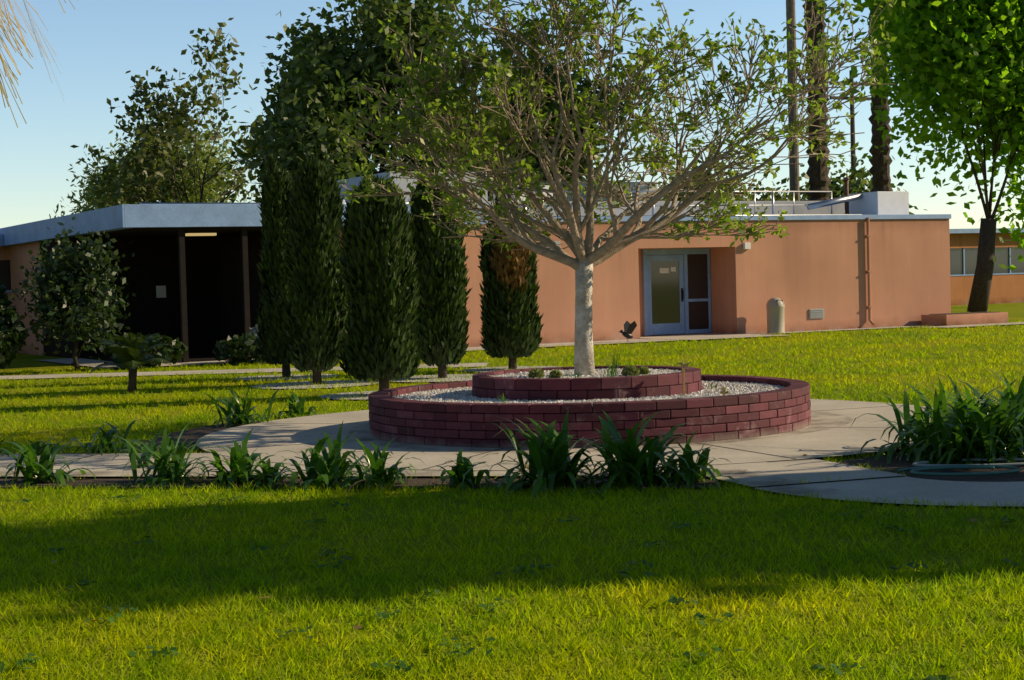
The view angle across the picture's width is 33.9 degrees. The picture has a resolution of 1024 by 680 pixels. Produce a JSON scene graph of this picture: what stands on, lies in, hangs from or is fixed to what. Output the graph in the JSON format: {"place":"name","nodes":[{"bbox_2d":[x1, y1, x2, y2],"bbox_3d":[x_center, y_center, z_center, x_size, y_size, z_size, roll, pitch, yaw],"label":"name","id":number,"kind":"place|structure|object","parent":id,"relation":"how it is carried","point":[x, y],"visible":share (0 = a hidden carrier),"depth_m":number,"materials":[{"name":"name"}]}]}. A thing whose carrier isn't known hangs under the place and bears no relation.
{"place":"outdoors","nodes":[
{"label":"outdoors","id":0,"kind":"place"},
{"bbox_2d":[76,229,251,362],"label":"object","id":1,"kind":"object","parent":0,"point":[186,310],"visible":0.46,"depth_m":42.23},
{"bbox_2d":[185,233,216,235],"bbox_3d":[-7.380,-2.504,39.864,0.700,0.060,0.200,-3,2,-28],"label":"porch lamp","id":2,"kind":"object","parent":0,"point":[200,234],"visible":1,"depth_m":39.77,"materials":[{"name":"beige plastic"}]},
{"bbox_2d":[0,303,1023,679],"bbox_3d":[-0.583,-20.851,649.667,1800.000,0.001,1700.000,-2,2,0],"label":"lawn","id":3,"kind":"structure","parent":0,"point":[36,363],"depth_m":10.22,"materials":[{"name":"green plant"}]},
{"bbox_2d":[0,0,74,127],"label":"palm","id":4,"kind":"object","parent":3,"relation":"on","point":[6,48],"visible":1,"depth_m":27.76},
{"bbox_2d":[9,216,135,370],"bbox_3d":[-9.062,-0.953,34.747,2.603,3.260,2.907,-2,2,0],"label":"tree","id":5,"kind":"object","parent":3,"relation":"on","point":[57,283],"depth_m":34.42,"materials":[{"name":"green plant"}]},
{"bbox_2d":[89,332,170,393],"bbox_3d":[-6.023,0.358,26.639,1.352,0.994,1.355,-2,2,0],"label":"palm","id":6,"kind":"object","parent":3,"relation":"on","point":[128,350],"depth_m":26.50,"materials":[{"name":"green plant"}]},
{"bbox_2d":[0,278,264,370],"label":"bushes","id":7,"kind":"object","parent":3,"relation":"on","point":[237,350],"visible":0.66,"depth_m":35.15,"materials":[{"name":"green plant"}]},
{"bbox_2d":[49,100,248,217],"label":"pale tree","id":8,"kind":"object","parent":3,"relation":"on","point":[201,156],"depth_m":70.93,"materials":[{"name":"green plant"}]},
{"bbox_2d":[40,227,262,363],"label":"porch walls","id":9,"kind":"structure","parent":3,"relation":"on","point":[158,246],"depth_m":42.04,"materials":[{"name":"black paint"}]},
{"bbox_2d":[62,18,267,206],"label":"open tree","id":10,"kind":"object","parent":3,"relation":"on","point":[179,117],"depth_m":62.35,"materials":[{"name":"green plant"}]},
{"bbox_2d":[249,324,258,357],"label":"silver bush leaves","id":11,"kind":"object","parent":3,"relation":"on","point":[252,332],"visible":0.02,"depth_m":36.32,"materials":[{"name":"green plant"}]},
{"bbox_2d":[231,0,521,202],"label":"tree","id":12,"kind":"object","parent":3,"relation":"on","point":[316,65],"depth_m":55.28,"materials":[{"name":"green plant"}]},
{"bbox_2d":[233,366,559,398],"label":"gravel cypress beds","id":13,"kind":"object","parent":3,"relation":"on","point":[453,378],"visible":0.49,"depth_m":27.80,"materials":[{"name":"grey gravel"}]},
{"bbox_2d":[254,152,293,365],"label":"cypress sprays","id":14,"kind":"object","parent":13,"relation":"on","point":[274,278],"visible":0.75,"depth_m":29.71,"materials":[{"name":"green plant"}]},
{"bbox_2d":[282,360,290,376],"bbox_3d":[-4.107,-1.133,29.994,0.596,3.620,0.618,-2,2,0],"label":"trunk","id":15,"kind":"object","parent":13,"relation":"on","point":[286,371],"depth_m":29.97,"materials":[{"name":"brown wood"}]},
{"bbox_2d":[282,151,348,372],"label":"cypress sprays","id":16,"kind":"object","parent":13,"relation":"on","point":[316,311],"visible":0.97,"depth_m":27.04,"materials":[{"name":"green plant"}]},
{"bbox_2d":[312,330,333,384],"bbox_3d":[-3.203,-1.033,27.391,0.666,3.550,0.620,-2,2,0],"label":"trunk","id":17,"kind":"object","parent":13,"relation":"on","point":[317,377],"depth_m":27.37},
{"bbox_2d":[365,247,388,389],"bbox_3d":[-1.931,-0.711,24.279,0.753,3.050,0.692,-2,2,0],"label":"trunk","id":18,"kind":"object","parent":13,"relation":"on","point":[383,383],"depth_m":24.27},
{"bbox_2d":[337,165,422,381],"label":"cypress sprays","id":19,"kind":"object","parent":13,"relation":"on","point":[380,339],"visible":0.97,"depth_m":23.93,"materials":[{"name":"green plant"}]},
{"bbox_2d":[408,161,471,366],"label":"cypress sprays","id":20,"kind":"object","parent":13,"relation":"on","point":[441,270],"visible":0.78,"depth_m":27.71,"materials":[{"name":"green plant"}]},
{"bbox_2d":[438,364,446,377],"bbox_3d":[-1.170,0.371,28.128,0.148,0.580,0.148,-1,2,22],"label":"trunk","id":21,"kind":"object","parent":13,"relation":"on","point":[442,370],"visible":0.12,"depth_m":28.07,"materials":[{"name":"brown wood"}]},
{"bbox_2d":[477,189,543,358],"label":"cypress sprays","id":22,"kind":"object","parent":13,"relation":"on","point":[513,329],"visible":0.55,"depth_m":29.96,"materials":[{"name":"green plant"}]},
{"bbox_2d":[0,203,950,335],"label":"building trim","id":23,"kind":"structure","parent":3,"relation":"on","point":[117,217],"depth_m":41.87,"materials":[{"name":"white paint"}]},
{"bbox_2d":[0,254,708,329],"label":"building glass","id":24,"kind":"object","parent":23,"relation":"in","point":[665,298],"visible":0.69,"depth_m":45.92,"materials":[{"name":"black glass"}]},
{"bbox_2d":[108,267,675,298],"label":"paper notices","id":25,"kind":"object","parent":23,"relation":"attached to","point":[160,291],"visible":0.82,"depth_m":42.31,"materials":[{"name":"white paper"}]},
{"bbox_2d":[140,191,861,216],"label":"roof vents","id":26,"kind":"object","parent":23,"relation":"on","point":[653,207],"visible":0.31,"depth_m":46.15,"materials":[{"name":"metal"}]},
{"bbox_2d":[342,200,750,248],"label":"wall light","id":27,"kind":"object","parent":23,"relation":"attached to","point":[746,245],"visible":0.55,"depth_m":45.28,"materials":[{"name":"white paint"}]},
{"bbox_2d":[337,171,844,215],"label":"roof","id":28,"kind":"structure","parent":23,"relation":"on","point":[838,208],"depth_m":48.43,"materials":[{"name":"grey metal"}]},
{"bbox_2d":[514,190,861,215],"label":"roof rail","id":29,"kind":"object","parent":28,"relation":"on","point":[834,201],"visible":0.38,"depth_m":49.25,"materials":[{"name":"grey metal"}]},
{"bbox_2d":[843,177,848,213],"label":"roof vent stack","id":30,"kind":"object","parent":28,"relation":"on","point":[846,184],"visible":0.83,"depth_m":49.75,"materials":[{"name":"metal"}]},
{"bbox_2d":[681,288,683,301],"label":"door handle","id":31,"kind":"object","parent":23,"relation":"attached to","point":[682,294],"visible":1,"depth_m":45.81,"materials":[{"name":"black metal"}]},
{"bbox_2d":[547,241,823,318],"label":"wall vent grilles","id":32,"kind":"object","parent":23,"relation":"attached to","point":[816,313],"depth_m":46.48,"materials":[{"name":"grey metal"}]},
{"bbox_2d":[493,185,908,214],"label":"roof units","id":33,"kind":"object","parent":23,"relation":"on","point":[884,203],"visible":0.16,"depth_m":49.52},
{"bbox_2d":[865,217,874,324],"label":"drainpipe","id":34,"kind":"object","parent":23,"relation":"attached to","point":[869,271],"depth_m":47.30,"materials":[{"name":"metal"}]},
{"bbox_2d":[929,312,995,314],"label":"planter soil","id":35,"kind":"structure","parent":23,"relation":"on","point":[961,313],"depth_m":48.09,"materials":[{"name":"brown soil"}]},
{"bbox_2d":[0,219,1007,355],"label":"stucco building","id":36,"kind":"structure","parent":3,"relation":"on","point":[802,268],"depth_m":46.14,"materials":[{"name":"orange paint"}]},
{"bbox_2d":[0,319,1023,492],"bbox_3d":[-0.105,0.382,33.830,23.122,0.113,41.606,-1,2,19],"label":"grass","id":37,"kind":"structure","parent":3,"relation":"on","point":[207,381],"depth_m":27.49,"materials":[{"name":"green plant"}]},
{"bbox_2d":[0,421,1023,487],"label":"soil beds","id":38,"kind":"object","parent":3,"relation":"on","point":[894,465],"visible":0.27,"depth_m":13.74,"materials":[{"name":"brown soil"}]},
{"bbox_2d":[0,384,740,497],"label":"leafy plants","id":39,"kind":"object","parent":38,"relation":"on","point":[552,465],"visible":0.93,"depth_m":13.32,"materials":[{"name":"green plant"}]},
{"bbox_2d":[12,413,719,492],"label":"lily dry leaves","id":40,"kind":"object","parent":39,"relation":"attached to","point":[360,480],"visible":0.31,"depth_m":13.48,"materials":[{"name":"brown plant"}]},
{"bbox_2d":[851,367,1023,463],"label":"leafy plants","id":41,"kind":"object","parent":38,"relation":"on","point":[970,428],"visible":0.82,"depth_m":13.94,"materials":[{"name":"green plant"}]},
{"bbox_2d":[897,465,1020,475],"bbox_3d":[3.470,1.010,13.012,0.932,0.026,0.539,-2,2,0],"label":"garden hose","id":42,"kind":"object","parent":38,"relation":"on","point":[913,470],"visible":1,"depth_m":13.10,"materials":[{"name":"rubber"}]},
{"bbox_2d":[912,458,1023,466],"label":"garden hose","id":43,"kind":"object","parent":38,"relation":"on","point":[921,463],"visible":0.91,"depth_m":13.45,"materials":[{"name":"rubber"}]},
{"bbox_2d":[0,490,1023,679],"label":"lawn weeds","id":44,"kind":"object","parent":3,"relation":"on","point":[672,599],"visible":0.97,"depth_m":8.11,"materials":[{"name":"green plant"}]},
{"bbox_2d":[0,363,1023,505],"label":"concrete paving","id":45,"kind":"structure","parent":3,"relation":"on","point":[831,430],"depth_m":15.30,"materials":[{"name":"grey concrete"}]},
{"bbox_2d":[51,447,975,628],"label":"fallen leaves","id":46,"kind":"object","parent":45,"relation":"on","point":[357,626],"visible":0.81,"depth_m":8.78,"materials":[{"name":"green plant"}]},
{"bbox_2d":[382,380,791,439],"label":"bricks","id":47,"kind":"object","parent":45,"relation":"on","point":[590,412],"visible":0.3,"depth_m":15.99,"materials":[{"name":"red brick"}]},
{"bbox_2d":[368,365,810,447],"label":"planter blocks","id":48,"kind":"structure","parent":45,"relation":"on","point":[796,415],"depth_m":16.32,"materials":[{"name":"red brick"}]},
{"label":"planter gravel","id":49,"kind":"object","parent":48,"relation":"in","visible":0},
{"bbox_2d":[392,380,786,402],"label":"planter pebbles","id":50,"kind":"object","parent":49,"relation":"on","point":[461,395],"visible":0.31,"depth_m":17.85,"materials":[{"name":"white gravel"}]},
{"bbox_2d":[498,348,717,402],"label":"small plants","id":51,"kind":"object","parent":50,"relation":"on","point":[614,364],"visible":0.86,"depth_m":17.68,"materials":[{"name":"green plant"}]},
{"bbox_2d":[677,361,727,395],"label":"sprinkler heads","id":52,"kind":"object","parent":50,"relation":"on","point":[723,391],"visible":0.91,"depth_m":17.23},
{"bbox_2d":[677,396,711,398],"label":"valve box lids","id":53,"kind":"object","parent":49,"relation":"on","point":[692,397],"visible":0.1,"depth_m":16.50,"materials":[{"name":"grey plastic"}]},
{"bbox_2d":[39,322,1023,368],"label":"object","id":54,"kind":"structure","parent":3,"relation":"on","point":[87,362],"depth_m":42.22,"materials":[{"name":"concrete"}]},
{"bbox_2d":[619,321,636,338],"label":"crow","id":55,"kind":"object","parent":54,"relation":"on","point":[629,328],"visible":1,"depth_m":41.77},
{"bbox_2d":[487,164,656,200],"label":"rooftop structure","id":56,"kind":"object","parent":3,"relation":"on","point":[643,187],"depth_m":62.42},
{"bbox_2d":[629,169,657,180],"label":"roof mast","id":57,"kind":"object","parent":56,"relation":"on","point":[643,172],"visible":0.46,"depth_m":67.45,"materials":[{"name":"metal"}]},
{"bbox_2d":[468,326,918,347],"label":"gravel wall strip","id":58,"kind":"object","parent":3,"relation":"on","point":[752,333],"visible":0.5,"depth_m":45.66,"materials":[{"name":"grey gravel"}]},
{"bbox_2d":[766,297,784,333],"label":"bollard","id":59,"kind":"object","parent":58,"relation":"on","point":[775,318],"visible":0.96,"depth_m":45.09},
{"bbox_2d":[638,145,820,200],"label":"tree","id":60,"kind":"object","parent":3,"relation":"on","point":[778,196],"depth_m":69.20,"materials":[{"name":"green plant"}]},
{"bbox_2d":[829,70,870,188],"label":"utility pole","id":61,"kind":"object","parent":3,"relation":"on","point":[852,129],"visible":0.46,"depth_m":91.58,"materials":[{"name":"brown wood"}]},
{"bbox_2d":[598,81,854,158],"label":"pole wires","id":62,"kind":"object","parent":61,"relation":"attached to","point":[719,126],"visible":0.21,"depth_m":102.62,"materials":[{"name":"black"}]},
{"bbox_2d":[825,0,1023,311],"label":"tree","id":63,"kind":"object","parent":3,"relation":"on","point":[993,28],"depth_m":59.95,"materials":[{"name":"green plant"}]},
{"bbox_2d":[950,233,1023,305],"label":"stucco building","id":64,"kind":"structure","parent":3,"relation":"on","point":[1007,288],"depth_m":75.97,"materials":[{"name":"orange paint"}]},
{"bbox_2d":[758,147,925,213],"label":"tree","id":65,"kind":"object","parent":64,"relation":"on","point":[858,185],"visible":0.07,"depth_m":82.90,"materials":[{"name":"green plant"}]},
{"bbox_2d":[949,228,1023,275],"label":"building trim","id":66,"kind":"structure","parent":64,"relation":"attached to","point":[958,231],"depth_m":75.13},
{"bbox_2d":[950,247,1023,274],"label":"window","id":67,"kind":"structure","parent":64,"relation":"attached to","point":[956,260],"depth_m":75.54,"materials":[{"name":"glass"}]},
{"bbox_2d":[0,0,1023,246],"label":"sky","id":68,"kind":"structure","parent":0,"point":[94,43],"materials":[{"name":"blue"}]},
{"bbox_2d":[508,285,516,368],"bbox_3d":[-0.031,-0.871,30.264,0.657,2.850,0.726,-2,2,0],"label":"trunk","id":69,"kind":"object","parent":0,"point":[512,362],"depth_m":30.28,"materials":[{"name":"brown wood"}]},
{"bbox_2d":[487,224,532,302],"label":"cypress dead sprays","id":70,"kind":"object","parent":69,"relation":"attached to","point":[513,270],"visible":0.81,"depth_m":29.81,"materials":[{"name":"brown plant"}]},
{"bbox_2d":[390,18,659,193],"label":"dark tree","id":71,"kind":"object","parent":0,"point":[552,105],"depth_m":60.94,"materials":[{"name":"green plant"}]},
{"bbox_2d":[334,0,904,375],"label":"planter tree","id":72,"kind":"object","parent":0,"point":[596,253],"depth_m":17.85,"materials":[{"name":"green plant"}]},
{"bbox_2d":[786,0,799,200],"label":"trunk","id":73,"kind":"object","parent":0,"point":[794,184],"visible":0.3,"depth_m":73.54,"materials":[{"name":"wood"}]},
{"bbox_2d":[802,0,830,200],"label":"palm","id":74,"kind":"object","parent":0,"point":[817,172],"visible":0.35,"depth_m":71.41,"materials":[{"name":"brown plant"}]},
{"bbox_2d":[868,5,892,191],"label":"palm","id":75,"kind":"object","parent":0,"point":[879,169],"visible":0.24,"depth_m":72.47,"materials":[{"name":"brown plant"}]},
{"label":"planter gravel","id":76,"kind":"object","parent":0,"visible":0},
{"bbox_2d":[489,368,681,377],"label":"planter pebbles","id":77,"kind":"object","parent":76,"relation":"on","point":[598,373],"visible":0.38,"depth_m":18.45,"materials":[{"name":"white gravel"}]},
{"bbox_2d":[527,365,649,377],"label":"succulent plants","id":78,"kind":"object","parent":77,"relation":"on","point":[630,370],"visible":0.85,"depth_m":17.86,"materials":[{"name":"green plant"}]}
]}

